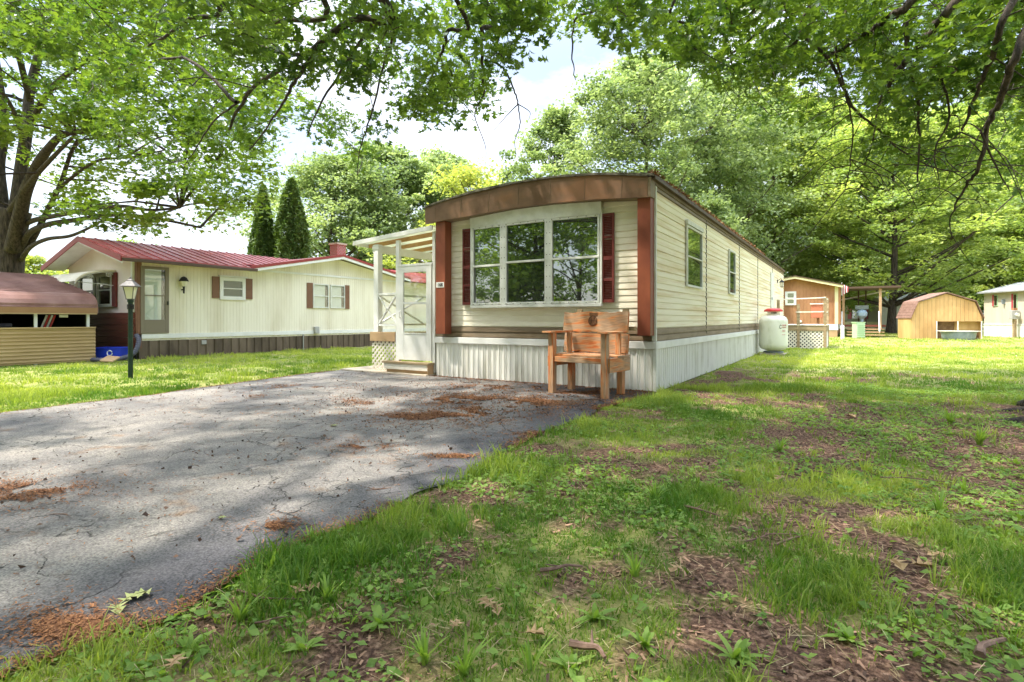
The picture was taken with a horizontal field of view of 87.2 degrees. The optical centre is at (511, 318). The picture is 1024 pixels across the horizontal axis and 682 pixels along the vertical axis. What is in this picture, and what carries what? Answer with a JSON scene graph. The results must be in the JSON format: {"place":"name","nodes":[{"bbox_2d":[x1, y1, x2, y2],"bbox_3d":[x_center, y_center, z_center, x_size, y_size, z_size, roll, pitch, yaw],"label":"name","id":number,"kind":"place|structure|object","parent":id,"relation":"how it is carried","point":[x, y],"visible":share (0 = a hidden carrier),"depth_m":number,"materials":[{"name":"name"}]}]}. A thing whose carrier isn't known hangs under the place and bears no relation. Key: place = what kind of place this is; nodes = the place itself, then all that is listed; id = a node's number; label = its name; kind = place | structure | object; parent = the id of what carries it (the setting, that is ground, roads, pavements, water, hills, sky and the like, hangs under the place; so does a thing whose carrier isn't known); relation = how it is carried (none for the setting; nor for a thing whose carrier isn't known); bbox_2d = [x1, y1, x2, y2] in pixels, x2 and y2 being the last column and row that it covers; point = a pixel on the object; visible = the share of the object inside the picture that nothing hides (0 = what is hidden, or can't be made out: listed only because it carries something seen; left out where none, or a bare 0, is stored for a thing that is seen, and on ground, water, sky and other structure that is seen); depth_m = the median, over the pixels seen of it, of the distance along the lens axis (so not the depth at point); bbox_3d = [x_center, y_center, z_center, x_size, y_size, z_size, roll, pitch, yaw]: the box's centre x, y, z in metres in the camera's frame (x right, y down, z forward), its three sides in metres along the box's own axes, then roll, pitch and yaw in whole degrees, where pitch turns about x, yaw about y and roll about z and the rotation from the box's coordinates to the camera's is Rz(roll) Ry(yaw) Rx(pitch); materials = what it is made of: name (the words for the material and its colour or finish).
{"place":"outdoors","nodes":[
{"label":"outdoors","id":0,"kind":"place"},
{"bbox_2d":[41,236,425,358],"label":"neighbor house","id":1,"kind":"structure","parent":0,"point":[229,303],"depth_m":16.88,"materials":[{"name":"white paint"}]},
{"bbox_2d":[78,273,111,306],"bbox_3d":[-12.371,-0.835,15.953,2.250,0.970,0.050,0,0,32],"label":"gable window","id":2,"kind":"structure","parent":1,"relation":"in","point":[102,293],"depth_m":15.79,"materials":[{"name":"white paint"}]},
{"bbox_2d":[140,266,168,333],"bbox_3d":[-9.951,-0.530,14.991,0.070,1.860,0.720,0,0,32],"label":"storm door","id":3,"kind":"structure","parent":1,"relation":"in","point":[154,281],"depth_m":14.99,"materials":[{"name":"brown paint"}]},
{"bbox_2d":[179,276,188,292],"bbox_3d":[-9.496,-0.985,15.555,0.250,0.490,0.217,0,0,32],"label":"wall lantern","id":4,"kind":"object","parent":1,"relation":"attached to","point":[183,280],"depth_m":15.51,"materials":[{"name":"black metal"}]},
{"bbox_2d":[219,277,245,299],"bbox_3d":[-8.771,-0.950,16.888,0.045,0.700,0.830,0,0,32],"label":"window","id":5,"kind":"structure","parent":1,"relation":"in","point":[231,288],"depth_m":16.88,"materials":[{"name":"white paint"}]},
{"bbox_2d":[313,284,328,307],"bbox_3d":[-7.002,-0.840,19.698,0.045,0.880,0.690,0,0,32],"label":"window","id":6,"kind":"structure","parent":1,"relation":"in","point":[320,291],"depth_m":19.70,"materials":[{"name":"glass"}]},
{"bbox_2d":[330,285,344,308],"bbox_3d":[-6.597,-0.840,20.341,0.045,0.880,0.670,0,0,32],"label":"window","id":7,"kind":"structure","parent":1,"relation":"in","point":[337,292],"depth_m":20.35,"materials":[{"name":"glass"}]},
{"bbox_2d":[0,370,650,673],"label":"driveway","id":8,"kind":"structure","parent":0,"point":[47,434],"depth_m":3.88,"materials":[{"name":"grey asphalt"}]},
{"bbox_2d":[106,597,127,613],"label":"dry oak leaf","id":9,"kind":"object","parent":8,"relation":"on","point":[116,606],"visible":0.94,"depth_m":2.01,"materials":[{"name":"green"}]},
{"bbox_2d":[115,590,146,605],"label":"dry oak leaf","id":10,"kind":"object","parent":8,"relation":"on","point":[128,595],"visible":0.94,"depth_m":2.08,"materials":[{"name":"green"}]},
{"bbox_2d":[0,371,633,618],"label":"bark litter","id":11,"kind":"object","parent":8,"relation":"on","point":[145,513],"visible":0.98,"depth_m":4.21,"materials":[{"name":"brown wood"}]},
{"bbox_2d":[0,370,655,677],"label":"leaf litter","id":12,"kind":"object","parent":8,"relation":"on","point":[54,627],"visible":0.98,"depth_m":3.42,"materials":[{"name":"brown plant"}]},
{"bbox_2d":[542,309,636,398],"bbox_3d":[1.096,0.475,7.920,1.240,1.250,0.817,0,0,40],"label":"wooden armchair bench","id":13,"kind":"object","parent":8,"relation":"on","point":[612,330],"visible":0.96,"depth_m":7.92,"materials":[{"name":"brown wood"}]},
{"bbox_2d":[340,365,436,375],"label":"path","id":14,"kind":"structure","parent":0,"point":[366,369],"depth_m":11.12,"materials":[{"name":"concrete"}]},
{"bbox_2d":[353,225,436,374],"bbox_3d":[-1.638,-0.369,12.260,2.250,2.882,3.400,0,0,32],"label":"porch","id":15,"kind":"object","parent":14,"relation":"on","point":[418,243],"visible":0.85,"depth_m":10.91,"materials":[{"name":"white paint"}]},
{"bbox_2d":[399,265,431,360],"bbox_3d":[-1.936,-0.115,10.646,0.865,1.870,0.090,0,0,32],"label":"storm door","id":16,"kind":"structure","parent":15,"relation":"in","point":[412,346],"depth_m":10.63,"materials":[{"name":"white paint"}]},
{"bbox_2d":[0,0,1022,312],"label":"sky","id":17,"kind":"structure","parent":0,"point":[540,84],"materials":[{"name":"white"}]},
{"bbox_2d":[0,320,1023,681],"bbox_3d":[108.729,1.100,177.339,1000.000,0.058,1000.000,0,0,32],"label":"ground","id":18,"kind":"structure","parent":0,"point":[726,580],"depth_m":2.33,"materials":[{"name":"green plant"}]},
{"bbox_2d":[25,254,68,283],"bbox_3d":[-35.234,-1.719,39.718,8.211,6.314,8.950,0,0,32],"label":"tree","id":19,"kind":"object","parent":18,"relation":"on","point":[32,259],"visible":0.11,"depth_m":39.56,"materials":[{"name":"green plant"}]},
{"bbox_2d":[0,272,97,365],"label":"metal carport","id":20,"kind":"object","parent":18,"relation":"on","point":[28,302],"visible":0.96,"depth_m":13.36,"materials":[{"name":"brown metal"}]},
{"bbox_2d":[41,315,55,326],"bbox_3d":[-11.612,0.075,13.451,0.020,0.363,0.323,0,0,32],"label":"folded lawn chair","id":21,"kind":"object","parent":20,"relation":"in","point":[46,319],"visible":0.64,"depth_m":13.45,"materials":[{"name":"red fabric"}]},
{"bbox_2d":[100,355,119,362],"bbox_3d":[-10.165,1.010,13.592,0.320,0.161,0.280,0,0,0],"label":"splash block","id":22,"kind":"object","parent":18,"relation":"on","point":[108,358],"depth_m":13.55,"materials":[{"name":"beige concrete"}]},
{"bbox_2d":[95,347,127,359],"bbox_3d":[-10.672,0.920,14.381,0.700,0.340,0.450,0,0,0],"label":"recycling bin","id":23,"kind":"object","parent":18,"relation":"on","point":[102,352],"visible":0.77,"depth_m":14.18,"materials":[{"name":"blue plastic"}]},
{"bbox_2d":[90,334,140,361],"bbox_3d":[-10.671,0.751,13.929,1.736,0.720,0.640,0,0,-30],"label":"corrugated hose","id":24,"kind":"object","parent":18,"relation":"on","point":[136,348],"visible":0.56,"depth_m":14.35,"materials":[{"name":"black plastic"}]},
{"bbox_2d":[119,277,140,378],"bbox_3d":[-7.053,0.177,9.937,0.262,1.905,0.262,0,0,-13],"label":"lamp post","id":25,"kind":"object","parent":18,"relation":"on","point":[130,286],"visible":0.96,"depth_m":9.90,"materials":[{"name":"black"}]},
{"bbox_2d":[0,0,306,272],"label":"spreading maple tree","id":26,"kind":"object","parent":18,"relation":"on","point":[18,241],"visible":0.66,"depth_m":16.99,"materials":[{"name":"green plant"}]},
{"bbox_2d":[163,652,188,672],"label":"dry oak leaf","id":27,"kind":"object","parent":18,"relation":"on","point":[175,658],"visible":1,"depth_m":1.68,"materials":[{"name":"brown plant"}]},
{"bbox_2d":[164,629,215,666],"bbox_3d":[-1.049,1.077,1.771,0.165,0.050,0.145,0,0,-44],"label":"grass tuft","id":28,"kind":"object","parent":18,"relation":"on","point":[181,642],"visible":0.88,"depth_m":1.79,"materials":[{"name":"green plant"}]},
{"bbox_2d":[219,589,270,621],"bbox_3d":[-0.995,1.045,1.964,0.214,0.113,0.150,0,0,8],"label":"grass tuft","id":29,"kind":"object","parent":18,"relation":"on","point":[237,612],"visible":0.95,"depth_m":1.96,"materials":[{"name":"green plant"}]},
{"bbox_2d":[246,185,275,256],"bbox_3d":[-14.352,-3.270,31.007,2.037,9.128,2.033,0,0,32],"label":"arborvitae tree","id":30,"kind":"object","parent":18,"relation":"on","point":[261,238],"visible":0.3,"depth_m":30.61,"materials":[{"name":"green plant"}]},
{"bbox_2d":[236,585,301,598],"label":"fallen twig","id":31,"kind":"object","parent":18,"relation":"on","point":[243,591],"visible":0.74,"depth_m":2.07,"materials":[{"name":"brown wood"}]},
{"bbox_2d":[0,0,578,199],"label":"pin oak tree","id":32,"kind":"object","parent":18,"relation":"on","point":[389,22],"visible":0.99,"depth_m":6.89,"materials":[{"name":"green plant"}]},
{"bbox_2d":[271,177,313,259],"bbox_3d":[-12.685,-3.493,31.005,2.510,9.499,2.422,0,0,-40],"label":"arborvitae tree","id":33,"kind":"object","parent":18,"relation":"on","point":[291,223],"visible":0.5,"depth_m":30.49,"materials":[{"name":"green plant"}]},
{"bbox_2d":[279,633,325,651],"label":"grass tuft","id":34,"kind":"object","parent":18,"relation":"on","point":[302,642],"visible":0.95,"depth_m":1.79,"materials":[{"name":"green plant"}]},
{"bbox_2d":[196,149,423,269],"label":"silver maple tree","id":35,"kind":"object","parent":18,"relation":"on","point":[311,174],"visible":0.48,"depth_m":41.78,"materials":[{"name":"green plant"}]},
{"bbox_2d":[312,572,345,601],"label":"grass tuft","id":36,"kind":"object","parent":18,"relation":"on","point":[325,585],"visible":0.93,"depth_m":2.11,"materials":[{"name":"green plant"}]},
{"bbox_2d":[341,534,371,559],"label":"grass tuft","id":37,"kind":"object","parent":18,"relation":"on","point":[358,546],"visible":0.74,"depth_m":2.46,"materials":[{"name":"green plant"}]},
{"bbox_2d":[288,140,460,273],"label":"silver maple tree","id":38,"kind":"object","parent":18,"relation":"on","point":[406,168],"visible":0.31,"depth_m":45.07,"materials":[{"name":"green plant"}]},
{"bbox_2d":[361,605,401,627],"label":"grass tuft","id":39,"kind":"object","parent":18,"relation":"on","point":[381,620],"visible":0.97,"depth_m":1.95,"materials":[{"name":"green plant"}]},
{"bbox_2d":[349,144,498,272],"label":"silver maple tree","id":40,"kind":"object","parent":18,"relation":"on","point":[438,157],"visible":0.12,"depth_m":49.48,"materials":[{"name":"green plant"}]},
{"bbox_2d":[402,622,449,665],"bbox_3d":[-0.280,1.036,1.701,0.151,0.115,0.145,0,0,32],"label":"grass tuft","id":41,"kind":"object","parent":18,"relation":"on","point":[422,644],"visible":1,"depth_m":1.72,"materials":[{"name":"green plant"}]},
{"bbox_2d":[366,157,505,272],"bbox_3d":[-2.212,-4.712,36.325,12.708,11.905,11.984,0,0,32],"label":"lime tree","id":42,"kind":"object","parent":18,"relation":"on","point":[468,175],"visible":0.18,"depth_m":34.82,"materials":[{"name":"green plant"}]},
{"bbox_2d":[444,629,495,676],"bbox_3d":[-0.131,1.040,1.651,0.112,0.118,0.188,0,0,32],"label":"grass tuft","id":43,"kind":"object","parent":18,"relation":"on","point":[465,668],"visible":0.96,"depth_m":1.67,"materials":[{"name":"green plant"}]},
{"bbox_2d":[476,596,496,608],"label":"dry oak leaf","id":44,"kind":"object","parent":18,"relation":"on","point":[484,599],"visible":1,"depth_m":2.03,"materials":[{"name":"brown plant"}]},
{"bbox_2d":[487,600,502,614],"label":"dry oak leaf","id":45,"kind":"object","parent":18,"relation":"on","point":[495,605],"visible":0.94,"depth_m":1.99,"materials":[{"name":"brown plant"}]},
{"bbox_2d":[0,379,1023,496],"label":"grass","id":46,"kind":"structure","parent":18,"relation":"on","point":[19,395],"depth_m":5.51,"materials":[{"name":"green plant"}]},
{"bbox_2d":[11,382,1023,681],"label":"ground weeds","id":47,"kind":"object","parent":18,"relation":"on","point":[987,620],"visible":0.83,"depth_m":2.92,"materials":[{"name":"green plant"}]},
{"bbox_2d":[11,382,1023,681],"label":"thatch","id":48,"kind":"object","parent":18,"relation":"on","point":[669,552],"visible":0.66,"depth_m":2.40,"materials":[{"name":"beige plant"}]},
{"bbox_2d":[520,623,544,634],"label":"dry oak leaf","id":49,"kind":"object","parent":18,"relation":"on","point":[533,630],"visible":1,"depth_m":1.85,"materials":[{"name":"brown plant"}]},
{"bbox_2d":[46,371,1023,681],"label":"bark litter","id":50,"kind":"object","parent":18,"relation":"on","point":[684,629],"visible":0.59,"depth_m":2.47,"materials":[{"name":"brown wood"}]},
{"bbox_2d":[519,633,555,673],"bbox_3d":[0.068,1.048,1.711,0.143,0.118,0.078,0,0,-29],"label":"grass tuft","id":51,"kind":"object","parent":18,"relation":"on","point":[528,657],"visible":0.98,"depth_m":1.69,"materials":[{"name":"green plant"}]},
{"bbox_2d":[485,97,608,183],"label":"silver maple tree","id":52,"kind":"object","parent":18,"relation":"on","point":[553,127],"visible":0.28,"depth_m":44.60,"materials":[{"name":"green plant"}]},
{"bbox_2d":[540,564,582,571],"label":"fallen twig","id":53,"kind":"object","parent":18,"relation":"on","point":[546,569],"visible":1,"depth_m":2.30,"materials":[{"name":"brown wood"}]},
{"bbox_2d":[545,650,595,681],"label":"grass tuft","id":54,"kind":"object","parent":18,"relation":"on","point":[572,659],"visible":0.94,"depth_m":1.72,"materials":[{"name":"green plant"}]},
{"bbox_2d":[569,629,606,658],"bbox_3d":[0.263,1.071,1.776,0.134,0.039,0.089,0,0,32],"label":"fallen twig","id":55,"kind":"object","parent":18,"relation":"on","point":[579,645],"visible":1,"depth_m":1.76,"materials":[{"name":"brown wood"}]},
{"bbox_2d":[575,602,617,623],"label":"grass tuft","id":56,"kind":"object","parent":18,"relation":"on","point":[596,613],"visible":0.97,"depth_m":1.97,"materials":[{"name":"green plant"}]},
{"bbox_2d":[424,169,784,391],"bbox_3d":[5.201,-0.618,16.903,4.456,3.435,18.695,0,0,32],"label":"mobile home","id":57,"kind":"object","parent":18,"relation":"on","point":[696,289],"visible":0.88,"depth_m":9.25,"materials":[{"name":"beige"}]},
{"bbox_2d":[470,201,602,307],"bbox_3d":[0.320,-1.040,9.158,2.580,1.680,0.165,0,0,32],"label":"front window","id":58,"kind":"structure","parent":57,"relation":"in","point":[550,235],"depth_m":9.03,"materials":[{"name":"white metal"}]},
{"bbox_2d":[685,219,703,288],"bbox_3d":[3.421,-1.175,10.044,0.050,1.190,1.200,0,0,32],"label":"side window","id":59,"kind":"structure","parent":57,"relation":"in","point":[694,233],"depth_m":10.03,"materials":[{"name":"glass"}]},
{"bbox_2d":[728,249,735,294],"bbox_3d":[5.421,-1.140,13.234,0.035,1.080,0.810,0,0,32],"label":"side window","id":60,"kind":"structure","parent":57,"relation":"in","point":[731,254],"depth_m":13.19,"materials":[{"name":"glass"}]},
{"bbox_2d":[771,272,773,307],"bbox_3d":[9.737,-0.740,20.076,0.050,1.960,0.850,0,0,32],"label":"side door","id":61,"kind":"structure","parent":57,"relation":"in","point":[772,274],"depth_m":19.99,"materials":[{"name":"white metal"}]},
{"bbox_2d":[622,549,644,576],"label":"grass tuft","id":62,"kind":"object","parent":18,"relation":"on","point":[634,570],"visible":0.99,"depth_m":2.30,"materials":[{"name":"green plant"}]},
{"bbox_2d":[622,625,655,656],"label":"grass tuft","id":63,"kind":"object","parent":18,"relation":"on","point":[646,639],"visible":0.98,"depth_m":1.82,"materials":[{"name":"green plant"}]},
{"bbox_2d":[540,50,776,258],"bbox_3d":[9.958,-9.208,41.266,18.547,20.916,19.991,0,0,32],"label":"silver maple tree","id":64,"kind":"object","parent":18,"relation":"on","point":[659,96],"visible":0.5,"depth_m":37.08,"materials":[{"name":"green plant"}]},
{"bbox_2d":[645,478,671,497],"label":"grass tuft","id":65,"kind":"object","parent":18,"relation":"on","point":[652,490],"visible":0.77,"depth_m":3.28,"materials":[{"name":"green plant"}]},
{"bbox_2d":[307,331,1023,349],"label":"grass","id":66,"kind":"structure","parent":18,"relation":"on","point":[974,342],"depth_m":24.75,"materials":[{"name":"green plant"}]},
{"bbox_2d":[700,198,750,236],"bbox_3d":[12.645,-3.180,34.067,7.105,8.827,6.944,0,0,32],"label":"maple tree","id":67,"kind":"object","parent":18,"relation":"on","point":[718,208],"visible":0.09,"depth_m":33.23,"materials":[{"name":"green plant"}]},
{"bbox_2d":[696,630,770,670],"bbox_3d":[0.728,1.065,1.728,0.173,0.062,0.222,0,0,-12],"label":"grass tuft","id":68,"kind":"object","parent":18,"relation":"on","point":[739,647],"visible":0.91,"depth_m":1.74,"materials":[{"name":"green plant"}]},
{"bbox_2d":[650,67,835,276],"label":"silver maple tree","id":69,"kind":"object","parent":18,"relation":"on","point":[771,137],"visible":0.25,"depth_m":40.66,"materials":[{"name":"green plant"}]},
{"bbox_2d":[744,528,796,541],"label":"fallen twig","id":70,"kind":"object","parent":18,"relation":"on","point":[766,534],"visible":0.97,"depth_m":2.64,"materials":[{"name":"brown wood"}]},
{"bbox_2d":[759,308,787,355],"bbox_3d":[7.986,0.395,16.423,0.800,1.450,0.800,0,0,32],"label":"propane tank","id":71,"kind":"object","parent":18,"relation":"on","point":[773,329],"visible":0.98,"depth_m":16.13,"materials":[{"name":"metal"}]},
{"bbox_2d":[771,436,789,451],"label":"grass tuft","id":72,"kind":"object","parent":18,"relation":"on","point":[781,445],"visible":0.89,"depth_m":4.43,"materials":[{"name":"green plant"}]},
{"bbox_2d":[663,78,908,302],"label":"maple tree","id":73,"kind":"object","parent":18,"relation":"on","point":[791,146],"visible":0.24,"depth_m":46.37,"materials":[{"name":"green plant"}]},
{"bbox_2d":[550,0,1023,422],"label":"pin oak tree","id":74,"kind":"object","parent":18,"relation":"on","point":[894,83],"visible":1,"depth_m":5.80,"materials":[{"name":"green plant"}]},
{"bbox_2d":[777,296,829,348],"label":"deck","id":75,"kind":"structure","parent":18,"relation":"on","point":[807,335],"depth_m":20.18,"materials":[{"name":"white wood"}]},
{"bbox_2d":[783,275,842,336],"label":"brown house","id":76,"kind":"structure","parent":18,"relation":"on","point":[794,286],"depth_m":33.63,"materials":[{"name":"orange"}]},
{"bbox_2d":[785,291,795,304],"bbox_3d":[17.726,-1.315,34.190,0.630,0.870,0.050,0,0,32],"label":"window","id":77,"kind":"structure","parent":76,"relation":"in","point":[791,294],"depth_m":34.20,"materials":[{"name":"white paint"}]},
{"bbox_2d":[810,303,822,323],"bbox_3d":[12.957,0.220,22.835,0.500,1.760,0.430,0,0,32],"label":"post box","id":78,"kind":"object","parent":18,"relation":"on","point":[817,307],"visible":0.81,"depth_m":22.69,"materials":[{"name":"orange"}]},
{"bbox_2d":[819,618,865,646],"bbox_3d":[1.137,1.079,1.854,0.138,0.044,0.146,0,0,32],"label":"grass tuft","id":79,"kind":"object","parent":18,"relation":"on","point":[848,632],"visible":0.98,"depth_m":1.84,"materials":[{"name":"green plant"}]},
{"bbox_2d":[758,96,938,313],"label":"maple tree","id":80,"kind":"object","parent":18,"relation":"on","point":[850,304],"visible":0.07,"depth_m":52.90,"materials":[{"name":"green plant"}]},
{"bbox_2d":[851,322,865,337],"bbox_3d":[19.679,0.630,30.527,0.540,0.920,0.470,0,0,0],"label":"louvred box","id":81,"kind":"object","parent":18,"relation":"on","point":[858,329],"visible":0.89,"depth_m":30.33,"materials":[{"name":"green"}]},
{"bbox_2d":[841,285,900,335],"bbox_3d":[22.253,-0.505,33.525,3.160,2.970,3.650,0,0,32],"label":"covered porch","id":82,"kind":"object","parent":18,"relation":"on","point":[871,288],"visible":0.77,"depth_m":32.87,"materials":[{"name":"brown wood"}]},
{"bbox_2d":[855,305,868,321],"bbox_3d":[21.936,-0.250,33.696,0.700,1.200,0.585,0,0,32],"label":"porch grill","id":83,"kind":"object","parent":82,"relation":"on","point":[861,314],"visible":0.94,"depth_m":33.57,"materials":[{"name":"blue"}]},
{"bbox_2d":[840,291,933,329],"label":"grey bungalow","id":84,"kind":"object","parent":18,"relation":"on","point":[872,317],"visible":0.25,"depth_m":56.15,"materials":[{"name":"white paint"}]},
{"bbox_2d":[815,117,958,290],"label":"maple tree","id":85,"kind":"object","parent":18,"relation":"on","point":[904,229],"visible":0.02,"depth_m":71.48,"materials":[{"name":"green plant"}]},
{"bbox_2d":[759,102,1023,332],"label":"maple tree","id":86,"kind":"object","parent":18,"relation":"on","point":[893,276],"visible":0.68,"depth_m":40.09,"materials":[{"name":"green plant"}]},
{"bbox_2d":[887,556,907,569],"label":"dry oak leaf","id":87,"kind":"object","parent":18,"relation":"on","point":[900,564],"visible":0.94,"depth_m":2.34,"materials":[{"name":"brown plant"}]},
{"bbox_2d":[908,555,933,567],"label":"dry oak leaf","id":88,"kind":"object","parent":18,"relation":"on","point":[919,562],"visible":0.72,"depth_m":2.35,"materials":[{"name":"brown plant"}]},
{"bbox_2d":[842,101,1023,308],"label":"maple tree","id":89,"kind":"object","parent":18,"relation":"on","point":[948,242],"visible":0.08,"depth_m":57.17,"materials":[{"name":"green plant"}]},
{"bbox_2d":[916,489,953,513],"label":"grass tuft","id":90,"kind":"object","parent":18,"relation":"on","point":[938,504],"visible":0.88,"depth_m":3.02,"materials":[{"name":"green plant"}]},
{"bbox_2d":[896,292,984,338],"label":"garden shed","id":91,"kind":"structure","parent":18,"relation":"on","point":[931,318],"depth_m":29.64,"materials":[{"name":"yellow wood"}]},
{"bbox_2d":[954,322,978,330],"bbox_3d":[24.955,0.615,29.523,1.174,0.970,0.030,0,0,13],"label":"inner door","id":92,"kind":"structure","parent":91,"relation":"in","point":[962,325],"depth_m":29.50,"materials":[{"name":"brown wood"}]},
{"bbox_2d":[936,406,965,424],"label":"grass tuft","id":93,"kind":"object","parent":18,"relation":"on","point":[950,418],"visible":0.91,"depth_m":5.56,"materials":[{"name":"green plant"}]},
{"bbox_2d":[940,331,981,339],"bbox_3d":[23.670,0.863,28.494,1.700,0.475,0.843,0,0,13],"label":"stock tub","id":94,"kind":"object","parent":18,"relation":"on","point":[962,335],"visible":0.94,"depth_m":28.16,"materials":[{"name":"metal"}]},
{"bbox_2d":[956,476,979,493],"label":"grass tuft","id":95,"kind":"object","parent":18,"relation":"on","point":[963,487],"visible":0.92,"depth_m":3.35,"materials":[{"name":"green plant"}]},
{"bbox_2d":[913,86,1023,284],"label":"maple tree","id":96,"kind":"object","parent":18,"relation":"on","point":[1006,113],"visible":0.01,"depth_m":63.87,"materials":[{"name":"green plant"}]},
{"bbox_2d":[923,129,1023,306],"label":"maple tree","id":97,"kind":"object","parent":18,"relation":"on","point":[1007,235],"visible":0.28,"depth_m":51.88,"materials":[{"name":"green plant"}]},
{"bbox_2d":[964,424,993,445],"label":"grass tuft","id":98,"kind":"object","parent":18,"relation":"on","point":[981,435],"visible":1,"depth_m":4.68,"materials":[{"name":"green plant"}]},
{"bbox_2d":[973,637,1006,660],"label":"fallen twig","id":99,"kind":"object","parent":18,"relation":"on","point":[980,649],"visible":0.98,"depth_m":1.75,"materials":[{"name":"wood"}]},
{"bbox_2d":[974,172,1023,280],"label":"maple tree","id":100,"kind":"object","parent":18,"relation":"on","point":[1018,225],"visible":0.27,"depth_m":47.67,"materials":[{"name":"green plant"}]},
{"bbox_2d":[977,282,1023,337],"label":"white trailer home","id":101,"kind":"object","parent":18,"relation":"on","point":[1000,302],"visible":0.86,"depth_m":32.93,"materials":[{"name":"paint"}]},
{"bbox_2d":[1009,308,1019,336],"bbox_3d":[29.480,0.228,31.473,0.460,1.745,0.320,0,0,0],"label":"electric meter post","id":102,"kind":"object","parent":18,"relation":"on","point":[1014,314],"visible":0.98,"depth_m":31.47,"materials":[{"name":"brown wood"}]},
{"bbox_2d":[0,345,1023,391],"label":"grass","id":103,"kind":"structure","parent":0,"point":[878,354],"depth_m":12.06,"materials":[{"name":"green plant"}]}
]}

